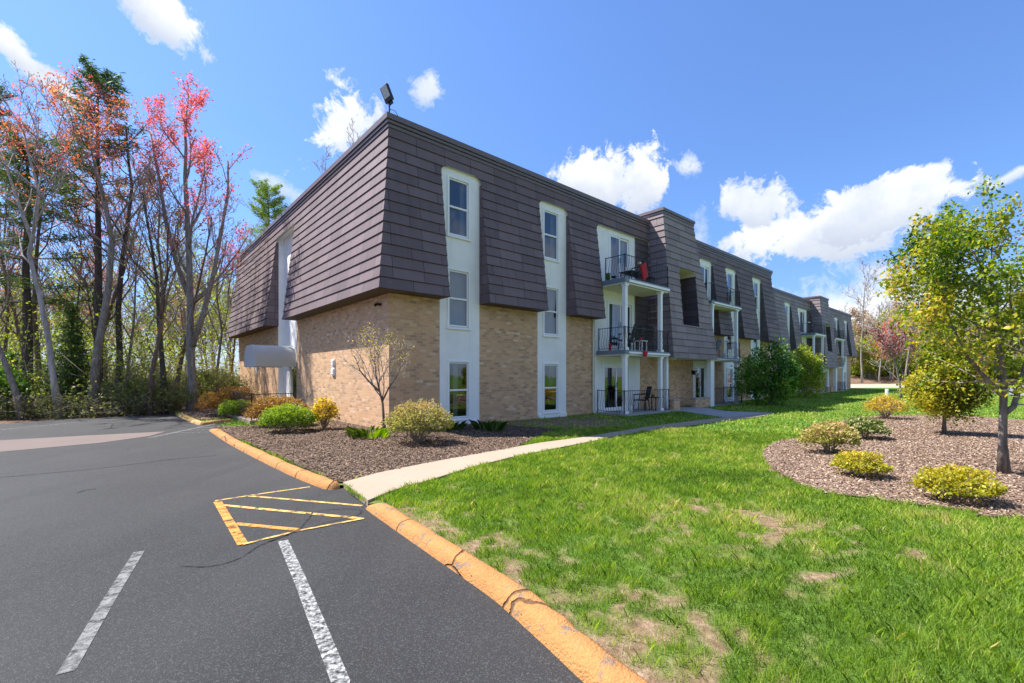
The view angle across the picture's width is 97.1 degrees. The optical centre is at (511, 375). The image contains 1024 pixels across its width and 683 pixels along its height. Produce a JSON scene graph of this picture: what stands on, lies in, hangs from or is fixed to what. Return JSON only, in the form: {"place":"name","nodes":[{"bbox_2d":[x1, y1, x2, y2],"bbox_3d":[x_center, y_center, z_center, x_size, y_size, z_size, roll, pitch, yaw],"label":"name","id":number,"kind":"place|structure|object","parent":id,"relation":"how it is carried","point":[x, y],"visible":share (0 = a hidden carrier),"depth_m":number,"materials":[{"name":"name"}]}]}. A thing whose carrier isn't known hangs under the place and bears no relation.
{"place":"outdoors","nodes":[
{"label":"outdoors","id":0,"kind":"place"},
{"bbox_2d":[0,414,583,682],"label":"parking lot","id":1,"kind":"structure","parent":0,"point":[394,606],"depth_m":3.35,"materials":[{"name":"grey asphalt"}]},
{"bbox_2d":[0,431,164,451],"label":"asphalt patch","id":2,"kind":"object","parent":1,"relation":"on","point":[18,444],"visible":1,"depth_m":10.62,"materials":[{"name":"grey asphalt"}]},
{"bbox_2d":[56,551,143,674],"bbox_3d":[-2.753,1.516,3.108,0.080,0.001,1.847,0,0,-31],"label":"parking line","id":3,"kind":"object","parent":1,"relation":"on","point":[91,629],"visible":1,"depth_m":2.77,"materials":[{"name":"white paint"}]},
{"bbox_2d":[175,413,233,424],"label":"curb","id":4,"kind":"structure","parent":1,"relation":"on","point":[195,421],"depth_m":14.66,"materials":[{"name":"yellow paint"}]},
{"bbox_2d":[214,502,247,544],"bbox_3d":[-2.985,1.512,4.759,0.086,0.001,1.790,0,0,-39],"label":"hatch marking","id":5,"kind":"object","parent":1,"relation":"on","point":[225,517],"visible":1,"depth_m":4.64,"materials":[{"name":"yellow paint"}]},
{"bbox_2d":[236,522,299,530],"bbox_3d":[-2.477,1.515,4.552,0.754,0.001,0.076,0,0,14],"label":"hatch marking","id":6,"kind":"object","parent":1,"relation":"on","point":[266,526],"visible":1,"depth_m":4.55,"materials":[{"name":"yellow paint"}]},
{"bbox_2d":[182,508,361,565],"bbox_3d":[-2.145,1.510,4.356,0.527,0.001,1.741,0,0,18],"label":"pavement crack","id":7,"kind":"object","parent":1,"relation":"on","point":[273,538],"visible":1,"depth_m":4.20,"materials":[{"name":"black asphalt"}]},
{"bbox_2d":[209,429,339,489],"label":"curb","id":8,"kind":"structure","parent":1,"relation":"on","point":[312,478],"depth_m":7.39,"materials":[{"name":"orange paint"}]},
{"bbox_2d":[225,504,360,518],"bbox_3d":[-2.497,1.514,5.056,1.876,0.001,0.064,0,0,15],"label":"hatch marking","id":9,"kind":"object","parent":1,"relation":"on","point":[352,517],"visible":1,"depth_m":5.09,"materials":[{"name":"yellow paint"}]},
{"bbox_2d":[279,540,349,682],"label":"parking line","id":10,"kind":"object","parent":1,"relation":"on","point":[332,666],"visible":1,"depth_m":2.81,"materials":[{"name":"white paint"}]},
{"bbox_2d":[366,503,648,682],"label":"curb","id":11,"kind":"structure","parent":1,"relation":"on","point":[581,656],"depth_m":2.84,"materials":[{"name":"orange paint"}]},
{"bbox_2d":[0,377,1008,423],"bbox_3d":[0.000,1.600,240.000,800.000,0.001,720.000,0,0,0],"label":"forest ground","id":12,"kind":"structure","parent":0,"point":[14,420],"depth_m":16.99,"materials":[{"name":"brown plant"}]},
{"bbox_2d":[0,222,28,419],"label":"bare tree","id":13,"kind":"object","parent":12,"relation":"on","point":[10,377],"visible":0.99,"depth_m":16.56,"materials":[{"name":"grey plant"}]},
{"bbox_2d":[0,366,36,413],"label":"green bush","id":14,"kind":"object","parent":12,"relation":"on","point":[3,384],"visible":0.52,"depth_m":17.08,"materials":[{"name":"green plant"}]},
{"bbox_2d":[0,349,42,416],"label":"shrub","id":15,"kind":"object","parent":12,"relation":"on","point":[10,354],"visible":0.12,"depth_m":18.39,"materials":[{"name":"green plant"}]},
{"bbox_2d":[0,223,44,336],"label":"bare tree","id":16,"kind":"object","parent":12,"relation":"on","point":[12,286],"visible":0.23,"depth_m":24.50,"materials":[{"name":"brown plant"}]},
{"bbox_2d":[0,84,47,277],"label":"pine tree","id":17,"kind":"object","parent":12,"relation":"on","point":[7,123],"visible":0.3,"depth_m":22.05,"materials":[{"name":"green plant"}]},
{"bbox_2d":[0,193,66,352],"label":"bare tree","id":18,"kind":"object","parent":12,"relation":"on","point":[17,327],"visible":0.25,"depth_m":23.99,"materials":[{"name":"brown plant"}]},
{"bbox_2d":[0,162,72,352],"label":"bare tree","id":19,"kind":"object","parent":12,"relation":"on","point":[7,331],"visible":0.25,"depth_m":22.01,"materials":[{"name":"brown plant"}]},
{"bbox_2d":[0,60,97,418],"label":"birch tree","id":20,"kind":"object","parent":12,"relation":"on","point":[46,329],"visible":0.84,"depth_m":16.96,"materials":[{"name":"red plant"}]},
{"bbox_2d":[0,96,104,391],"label":"maple tree","id":21,"kind":"object","parent":12,"relation":"on","point":[34,308],"visible":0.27,"depth_m":20.95,"materials":[{"name":"brown plant"}]},
{"bbox_2d":[0,125,119,411],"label":"pine tree","id":22,"kind":"object","parent":12,"relation":"on","point":[25,285],"visible":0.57,"depth_m":19.32,"materials":[{"name":"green plant"}]},
{"bbox_2d":[29,301,107,416],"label":"spruce tree","id":23,"kind":"object","parent":12,"relation":"on","point":[72,338],"visible":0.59,"depth_m":18.25,"materials":[{"name":"green plant"}]},
{"bbox_2d":[34,159,127,354],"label":"bare tree","id":24,"kind":"object","parent":12,"relation":"on","point":[71,229],"visible":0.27,"depth_m":22.97,"materials":[{"name":"brown plant"}]},
{"bbox_2d":[31,186,132,382],"bbox_3d":[-21.294,-4.213,22.340,3.552,11.675,5.401,0,0,-28],"label":"bare tree","id":25,"kind":"object","parent":12,"relation":"on","point":[66,269],"visible":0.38,"depth_m":22.23,"materials":[{"name":"brown plant"}]},
{"bbox_2d":[0,59,182,410],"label":"red maple","id":26,"kind":"object","parent":12,"relation":"on","point":[119,344],"visible":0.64,"depth_m":19.62,"materials":[{"name":"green plant"}]},
{"bbox_2d":[26,53,158,412],"bbox_3d":[-18.027,-5.951,19.610,3.443,15.105,4.392,0,0,39],"label":"pine tree","id":27,"kind":"object","parent":12,"relation":"on","point":[90,69],"visible":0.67,"depth_m":19.34,"materials":[{"name":"green plant"}]},
{"bbox_2d":[52,250,142,368],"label":"bare tree","id":28,"kind":"object","parent":12,"relation":"on","point":[92,263],"visible":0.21,"depth_m":26.61,"materials":[{"name":"brown plant"}]},
{"bbox_2d":[61,250,137,361],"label":"bare tree","id":29,"kind":"object","parent":12,"relation":"on","point":[129,308],"visible":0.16,"depth_m":34.88,"materials":[{"name":"brown plant"}]},
{"bbox_2d":[0,65,199,416],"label":"maple tree","id":30,"kind":"object","parent":12,"relation":"on","point":[96,361],"visible":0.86,"depth_m":17.66,"materials":[{"name":"red plant"}]},
{"bbox_2d":[0,361,210,419],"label":"brambles","id":31,"kind":"object","parent":12,"relation":"on","point":[75,404],"visible":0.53,"depth_m":16.86,"materials":[{"name":"green plant"}]},
{"bbox_2d":[59,154,161,337],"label":"bare tree","id":32,"kind":"object","parent":12,"relation":"on","point":[109,317],"visible":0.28,"depth_m":22.11,"materials":[{"name":"brown plant"}]},
{"bbox_2d":[0,231,238,375],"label":"distant woods","id":33,"kind":"object","parent":12,"relation":"on","point":[213,296],"visible":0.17,"depth_m":51.26,"materials":[{"name":"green plant"}]},
{"bbox_2d":[0,276,249,415],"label":"undergrowth","id":34,"kind":"object","parent":12,"relation":"on","point":[112,372],"visible":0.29,"depth_m":19.89,"materials":[{"name":"green plant"}]},
{"bbox_2d":[42,185,215,408],"bbox_3d":[-17.001,-3.666,20.917,3.540,10.542,6.523,0,0,43],"label":"bare tree","id":35,"kind":"object","parent":12,"relation":"on","point":[134,311],"visible":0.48,"depth_m":20.78,"materials":[{"name":"brown plant"}]},
{"bbox_2d":[77,375,197,411],"bbox_3d":[-15.269,0.731,18.563,4.946,1.541,2.489,0,0,0],"label":"brown thicket","id":36,"kind":"object","parent":12,"relation":"on","point":[156,387],"visible":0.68,"depth_m":18.17,"materials":[{"name":"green plant"}]},
{"bbox_2d":[76,155,206,414],"bbox_3d":[-14.573,-3.467,17.685,4.533,10.146,3.645,0,0,44],"label":"bare tree","id":37,"kind":"object","parent":12,"relation":"on","point":[154,361],"visible":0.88,"depth_m":17.81,"materials":[{"name":"brown plant"}]},
{"bbox_2d":[95,138,214,414],"bbox_3d":[-14.013,-4.073,18.020,3.612,11.367,4.862,0,0,-26],"label":"bare tree","id":38,"kind":"object","parent":12,"relation":"on","point":[161,346],"visible":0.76,"depth_m":18.51,"materials":[{"name":"brown plant"}]},
{"bbox_2d":[115,208,223,391],"bbox_3d":[-18.090,-3.534,23.776,4.577,10.288,3.811,0,0,-20],"label":"bare tree","id":39,"kind":"object","parent":12,"relation":"on","point":[180,301],"visible":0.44,"depth_m":23.64,"materials":[{"name":"brown plant"}]},
{"bbox_2d":[127,242,211,353],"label":"bare tree","id":40,"kind":"object","parent":12,"relation":"on","point":[181,318],"visible":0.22,"depth_m":28.22,"materials":[{"name":"brown plant"}]},
{"bbox_2d":[127,217,212,371],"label":"bare tree","id":41,"kind":"object","parent":12,"relation":"on","point":[172,271],"visible":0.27,"depth_m":29.51,"materials":[{"name":"brown plant"}]},
{"bbox_2d":[151,275,211,372],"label":"bare tree","id":42,"kind":"object","parent":12,"relation":"on","point":[179,324],"visible":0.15,"depth_m":40.08,"materials":[{"name":"brown plant"}]},
{"bbox_2d":[124,71,253,410],"bbox_3d":[-13.955,-5.624,19.402,6.363,14.464,3.580,0,0,0],"label":"red maple","id":43,"kind":"object","parent":12,"relation":"on","point":[192,335],"visible":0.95,"depth_m":18.94,"materials":[{"name":"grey plant"}]},
{"bbox_2d":[174,271,215,364],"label":"bare tree","id":44,"kind":"object","parent":12,"relation":"on","point":[197,317],"visible":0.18,"depth_m":42.85,"materials":[{"name":"brown plant"}]},
{"bbox_2d":[148,171,267,410],"bbox_3d":[-13.511,-3.696,20.595,3.682,10.639,4.161,0,0,32],"label":"bare tree","id":45,"kind":"object","parent":12,"relation":"on","point":[181,360],"visible":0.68,"depth_m":20.52,"materials":[{"name":"brown plant"}]},
{"bbox_2d":[182,215,242,386],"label":"bare tree","id":46,"kind":"object","parent":12,"relation":"on","point":[221,328],"visible":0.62,"depth_m":22.49,"materials":[{"name":"brown plant"}]},
{"bbox_2d":[171,218,260,377],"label":"bare tree","id":47,"kind":"object","parent":12,"relation":"on","point":[234,343],"visible":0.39,"depth_m":26.95,"materials":[{"name":"brown plant"}]},
{"bbox_2d":[211,283,236,370],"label":"bare tree","id":48,"kind":"object","parent":12,"relation":"on","point":[228,318],"visible":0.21,"depth_m":37.39,"materials":[{"name":"brown plant"}]},
{"bbox_2d":[221,178,288,302],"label":"pine tree","id":49,"kind":"object","parent":12,"relation":"on","point":[265,195],"visible":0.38,"depth_m":35.50,"materials":[{"name":"green pine needles"},{"name":"dark bark"}]},
{"bbox_2d":[224,119,359,222],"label":"bare tree","id":50,"kind":"object","parent":12,"relation":"on","point":[325,167],"visible":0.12,"depth_m":40.82,"materials":[{"name":"plant"}]},
{"bbox_2d":[214,83,857,430],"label":"apartment building","id":51,"kind":"structure","parent":12,"relation":"on","point":[477,277],"depth_m":15.80,"materials":[{"name":"brown"}]},
{"bbox_2d":[446,267,471,330],"bbox_3d":[-1.628,-2.277,13.511,0.870,1.805,0.246,0,0,-41],"label":"window","id":52,"kind":"structure","parent":51,"relation":"in","point":[459,301],"depth_m":13.66,"materials":[{"name":"grey glass"}]},
{"bbox_2d":[446,174,471,241],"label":"window","id":53,"kind":"structure","parent":51,"relation":"in","point":[465,186],"depth_m":13.70,"materials":[{"name":"white paint"}]},
{"bbox_2d":[447,360,471,420],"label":"window","id":54,"kind":"structure","parent":51,"relation":"in","point":[452,365],"depth_m":13.62,"materials":[{"name":"white paint"}]},
{"bbox_2d":[542,362,559,413],"bbox_3d":[1.342,0.432,16.131,0.870,1.805,0.252,0,0,-41],"label":"window","id":55,"kind":"structure","parent":51,"relation":"in","point":[551,387],"depth_m":16.30,"materials":[{"name":"white paint"}]},
{"bbox_2d":[542,285,559,337],"bbox_3d":[1.344,-2.277,16.128,0.870,1.805,0.246,0,0,-41],"label":"window","id":56,"kind":"structure","parent":51,"relation":"in","point":[548,316],"depth_m":16.30,"materials":[{"name":"grey glass"}]},
{"bbox_2d":[543,208,559,262],"bbox_3d":[1.342,-4.978,16.131,0.870,1.805,0.252,0,0,-41],"label":"window","id":57,"kind":"structure","parent":51,"relation":"in","point":[553,213],"depth_m":16.30,"materials":[{"name":"white paint"}]},
{"bbox_2d":[602,364,629,409],"bbox_3d":[4.288,0.470,18.663,1.850,1.900,0.123,0,0,-41],"label":"sliding door","id":58,"kind":"structure","parent":51,"relation":"in","point":[615,366],"depth_m":18.64,"materials":[{"name":"white paint"}]},
{"bbox_2d":[609,232,629,279],"bbox_3d":[4.421,-4.780,18.853,1.500,2.100,0.233,0,0,-41],"label":"sliding door","id":59,"kind":"structure","parent":51,"relation":"in","point":[623,243],"depth_m":18.91,"materials":[{"name":"white paint"}]},
{"bbox_2d":[607,299,632,349],"bbox_3d":[4.461,-2.080,18.885,1.802,2.000,0.230,0,0,-40],"label":"sliding door","id":60,"kind":"structure","parent":51,"relation":"in","point":[611,304],"depth_m":18.79,"materials":[{"name":"white paint"}]},
{"bbox_2d":[694,365,706,397],"bbox_3d":[9.733,0.455,23.528,1.353,2.010,0.230,0,0,-39],"label":"sliding door","id":61,"kind":"structure","parent":51,"relation":"in","point":[695,366],"depth_m":23.52,"materials":[{"name":"white paint"}]},
{"bbox_2d":[700,263,709,299],"bbox_3d":[10.097,-4.780,23.793,1.150,2.100,0.100,0,0,-41],"label":"window","id":62,"kind":"structure","parent":51,"relation":"in","point":[702,265],"depth_m":24.09,"materials":[{"name":"white paint"}]},
{"bbox_2d":[703,368,732,398],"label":"window","id":63,"kind":"structure","parent":51,"relation":"in","point":[729,369],"depth_m":26.00,"materials":[{"name":"white paint"}]},
{"bbox_2d":[705,271,733,304],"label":"window","id":64,"kind":"structure","parent":51,"relation":"in","point":[728,274],"depth_m":26.02,"materials":[{"name":"white paint"}]},
{"bbox_2d":[886,275,933,379],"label":"bare tree","id":65,"kind":"object","parent":12,"relation":"on","point":[912,328],"visible":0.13,"depth_m":73.60,"materials":[{"name":"brown plant"}]},
{"bbox_2d":[836,299,1023,378],"bbox_3d":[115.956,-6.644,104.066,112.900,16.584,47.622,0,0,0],"label":"distant woods","id":66,"kind":"object","parent":12,"relation":"on","point":[857,328],"visible":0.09,"depth_m":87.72,"materials":[{"name":"brown plant"}]},
{"bbox_2d":[920,291,978,345],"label":"budding tree","id":67,"kind":"object","parent":12,"relation":"on","point":[932,334],"visible":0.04,"depth_m":77.73,"materials":[{"name":"green plant"}]},
{"bbox_2d":[0,0,1023,376],"label":"sky","id":68,"kind":"structure","parent":0,"point":[800,140],"materials":[{"name":"blue"}]},
{"bbox_2d":[174,386,1023,682],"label":"lawn ground","id":69,"kind":"structure","parent":0,"point":[645,624],"depth_m":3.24,"materials":[{"name":"green plant"}]},
{"bbox_2d":[180,404,254,419],"bbox_3d":[-12.515,1.458,19.781,3.393,0.001,10.072,0,0,-41],"label":"planting bed","id":70,"kind":"object","parent":69,"relation":"on","point":[196,416],"visible":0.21,"depth_m":17.09,"materials":[{"name":"brown wood"}]},
{"bbox_2d":[172,366,260,397],"bbox_3d":[-14.223,0.515,21.498,4.181,1.970,3.114,0,0,0],"label":"brown thicket","id":71,"kind":"object","parent":70,"relation":"on","point":[229,381],"visible":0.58,"depth_m":21.23,"materials":[{"name":"green plant"}]},
{"bbox_2d":[194,388,248,415],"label":"rust shrub","id":72,"kind":"object","parent":70,"relation":"on","point":[210,401],"visible":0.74,"depth_m":16.17,"materials":[{"name":"orange plant"}]},
{"bbox_2d":[211,385,260,402],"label":"rust shrub","id":73,"kind":"object","parent":70,"relation":"on","point":[242,389],"visible":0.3,"depth_m":19.29,"materials":[{"name":"orange plant"}]},
{"bbox_2d":[216,399,252,416],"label":"green shrub","id":74,"kind":"object","parent":69,"relation":"on","point":[230,407],"visible":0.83,"depth_m":15.44,"materials":[{"name":"green plant"}]},
{"bbox_2d":[213,420,553,481],"bbox_3d":[-2.935,1.458,11.919,7.030,0.001,9.178,0,0,-43],"label":"planting bed","id":75,"kind":"object","parent":69,"relation":"on","point":[369,458],"visible":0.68,"depth_m":9.21,"materials":[{"name":"brown wood"}]},
{"bbox_2d":[241,393,310,425],"bbox_3d":[-6.763,0.998,13.218,1.836,1.002,1.726,0,0,0],"label":"rust shrub","id":76,"kind":"object","parent":75,"relation":"on","point":[256,409],"visible":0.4,"depth_m":12.86,"materials":[{"name":"orange plant"}]},
{"bbox_2d":[255,401,317,431],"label":"green shrub","id":77,"kind":"object","parent":75,"relation":"on","point":[292,414],"visible":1,"depth_m":11.53,"materials":[{"name":"green plant"}]},
{"bbox_2d":[310,396,340,428],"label":"yellow sprig shrub","id":78,"kind":"object","parent":75,"relation":"on","point":[326,410],"visible":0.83,"depth_m":12.29,"materials":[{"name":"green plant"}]},
{"bbox_2d":[344,425,390,438],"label":"bulb clump","id":79,"kind":"object","parent":75,"relation":"on","point":[377,432],"visible":0.91,"depth_m":10.49,"materials":[{"name":"green plant"}]},
{"bbox_2d":[334,322,414,427],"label":"ornamental tree","id":80,"kind":"object","parent":75,"relation":"on","point":[382,397],"visible":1,"depth_m":10.90,"materials":[{"name":"brown plant"}]},
{"bbox_2d":[377,398,456,442],"bbox_3d":[-1.999,0.985,9.793,1.515,1.029,1.510,0,0,-41],"label":"corner shrub","id":81,"kind":"object","parent":75,"relation":"on","point":[408,417],"visible":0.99,"depth_m":9.58,"materials":[{"name":"green plant"}]},
{"bbox_2d":[481,420,508,431],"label":"bulb clump","id":82,"kind":"object","parent":75,"relation":"on","point":[501,427],"visible":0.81,"depth_m":11.84,"materials":[{"name":"green plant"}]},
{"bbox_2d":[343,413,774,505],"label":"walkway","id":83,"kind":"structure","parent":69,"relation":"on","point":[371,486],"depth_m":7.30,"materials":[{"name":"concrete"}]},
{"bbox_2d":[679,407,765,416],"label":"walkway","id":84,"kind":"structure","parent":69,"relation":"on","point":[707,411],"depth_m":17.92,"materials":[{"name":"grey concrete"}]},
{"bbox_2d":[731,334,806,404],"bbox_3d":[12.982,-0.279,22.902,3.472,3.554,3.252,0,0,0],"label":"lilac bush","id":85,"kind":"object","parent":69,"relation":"on","point":[784,380],"visible":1,"depth_m":22.33,"materials":[{"name":"green plant"}]},
{"bbox_2d":[787,342,826,396],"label":"lime bush","id":86,"kind":"object","parent":69,"relation":"on","point":[813,365],"visible":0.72,"depth_m":30.51,"materials":[{"name":"green plant"}]},
{"bbox_2d":[762,414,1023,516],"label":"planting bed","id":87,"kind":"object","parent":69,"relation":"on","point":[1014,497],"visible":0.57,"depth_m":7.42,"materials":[{"name":"brown wood"}]},
{"bbox_2d":[794,418,861,452],"bbox_3d":[5.945,1.154,8.594,1.178,0.692,0.993,0,0,0],"label":"flower shrub","id":88,"kind":"object","parent":87,"relation":"on","point":[820,432],"visible":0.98,"depth_m":8.40,"materials":[{"name":"beige plant"}]},
{"bbox_2d":[826,449,893,476],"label":"yellow shrub","id":89,"kind":"object","parent":87,"relation":"on","point":[862,462],"visible":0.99,"depth_m":6.45,"materials":[{"name":"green plant"}]},
{"bbox_2d":[840,414,892,437],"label":"variegated shrub","id":90,"kind":"object","parent":87,"relation":"on","point":[868,425],"visible":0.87,"depth_m":10.34,"materials":[{"name":"green plant"}]},
{"bbox_2d":[861,393,910,418],"bbox_3d":[12.716,1.030,15.408,1.483,0.940,1.225,0,0,0],"label":"forsythia","id":91,"kind":"object","parent":87,"relation":"on","point":[880,404],"visible":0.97,"depth_m":15.30,"materials":[{"name":"yellow plant"}]},
{"bbox_2d":[896,338,997,434],"bbox_3d":[10.822,0.197,11.266,1.803,2.528,1.964,0,0,-36],"label":"bush","id":92,"kind":"object","parent":87,"relation":"on","point":[948,403],"visible":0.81,"depth_m":11.07,"materials":[{"name":"green plant"}]},
{"bbox_2d":[873,174,1023,473],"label":"young tree","id":93,"kind":"object","parent":87,"relation":"on","point":[961,242],"visible":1,"depth_m":6.75,"materials":[{"name":"green plant"}]},
{"bbox_2d":[907,462,1010,501],"bbox_3d":[5.199,1.255,5.273,0.915,0.489,0.806,0,0,0],"label":"yellow shrub","id":94,"kind":"object","parent":87,"relation":"on","point":[947,479],"visible":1,"depth_m":5.15,"materials":[{"name":"yellow leaves"},{"name":"twig bark"}]},
{"bbox_2d":[862,320,925,397],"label":"plum tree","id":95,"kind":"object","parent":69,"relation":"on","point":[891,347],"visible":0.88,"depth_m":29.47,"materials":[{"name":"pink plant"}]},
{"bbox_2d":[851,384,913,387],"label":"concrete drive","id":96,"kind":"structure","parent":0,"point":[873,386],"depth_m":61.46,"materials":[{"name":"beige concrete"}]},
{"bbox_2d":[859,300,907,382],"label":"tree","id":97,"kind":"object","parent":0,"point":[883,317],"visible":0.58,"depth_m":69.84,"materials":[{"name":"brown plant"}]},
{"bbox_2d":[851,375,1023,383],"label":"road","id":98,"kind":"structure","parent":0,"point":[885,379],"depth_m":84.14,"materials":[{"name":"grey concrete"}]},
{"bbox_2d":[841,257,908,382],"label":"bare tree","id":99,"kind":"object","parent":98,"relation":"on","point":[869,300],"visible":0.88,"depth_m":63.44,"materials":[{"name":"grey plant"}]},
{"bbox_2d":[851,333,916,377],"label":"bushy tree","id":100,"kind":"object","parent":98,"relation":"on","point":[867,358],"visible":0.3,"depth_m":85.74,"materials":[{"name":"green plant"}]},
{"bbox_2d":[851,355,919,376],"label":"thicket","id":101,"kind":"object","parent":98,"relation":"on","point":[866,371],"visible":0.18,"depth_m":90.08,"materials":[{"name":"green plant"}]},
{"bbox_2d":[870,314,904,381],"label":"budding tree","id":102,"kind":"object","parent":98,"relation":"on","point":[899,343],"visible":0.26,"depth_m":81.31,"materials":[{"name":"pink plant"}]},
{"bbox_2d":[978,352,1023,378],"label":"thicket","id":103,"kind":"object","parent":98,"relation":"on","point":[1017,367],"visible":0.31,"depth_m":85.83,"materials":[{"name":"green plant"}]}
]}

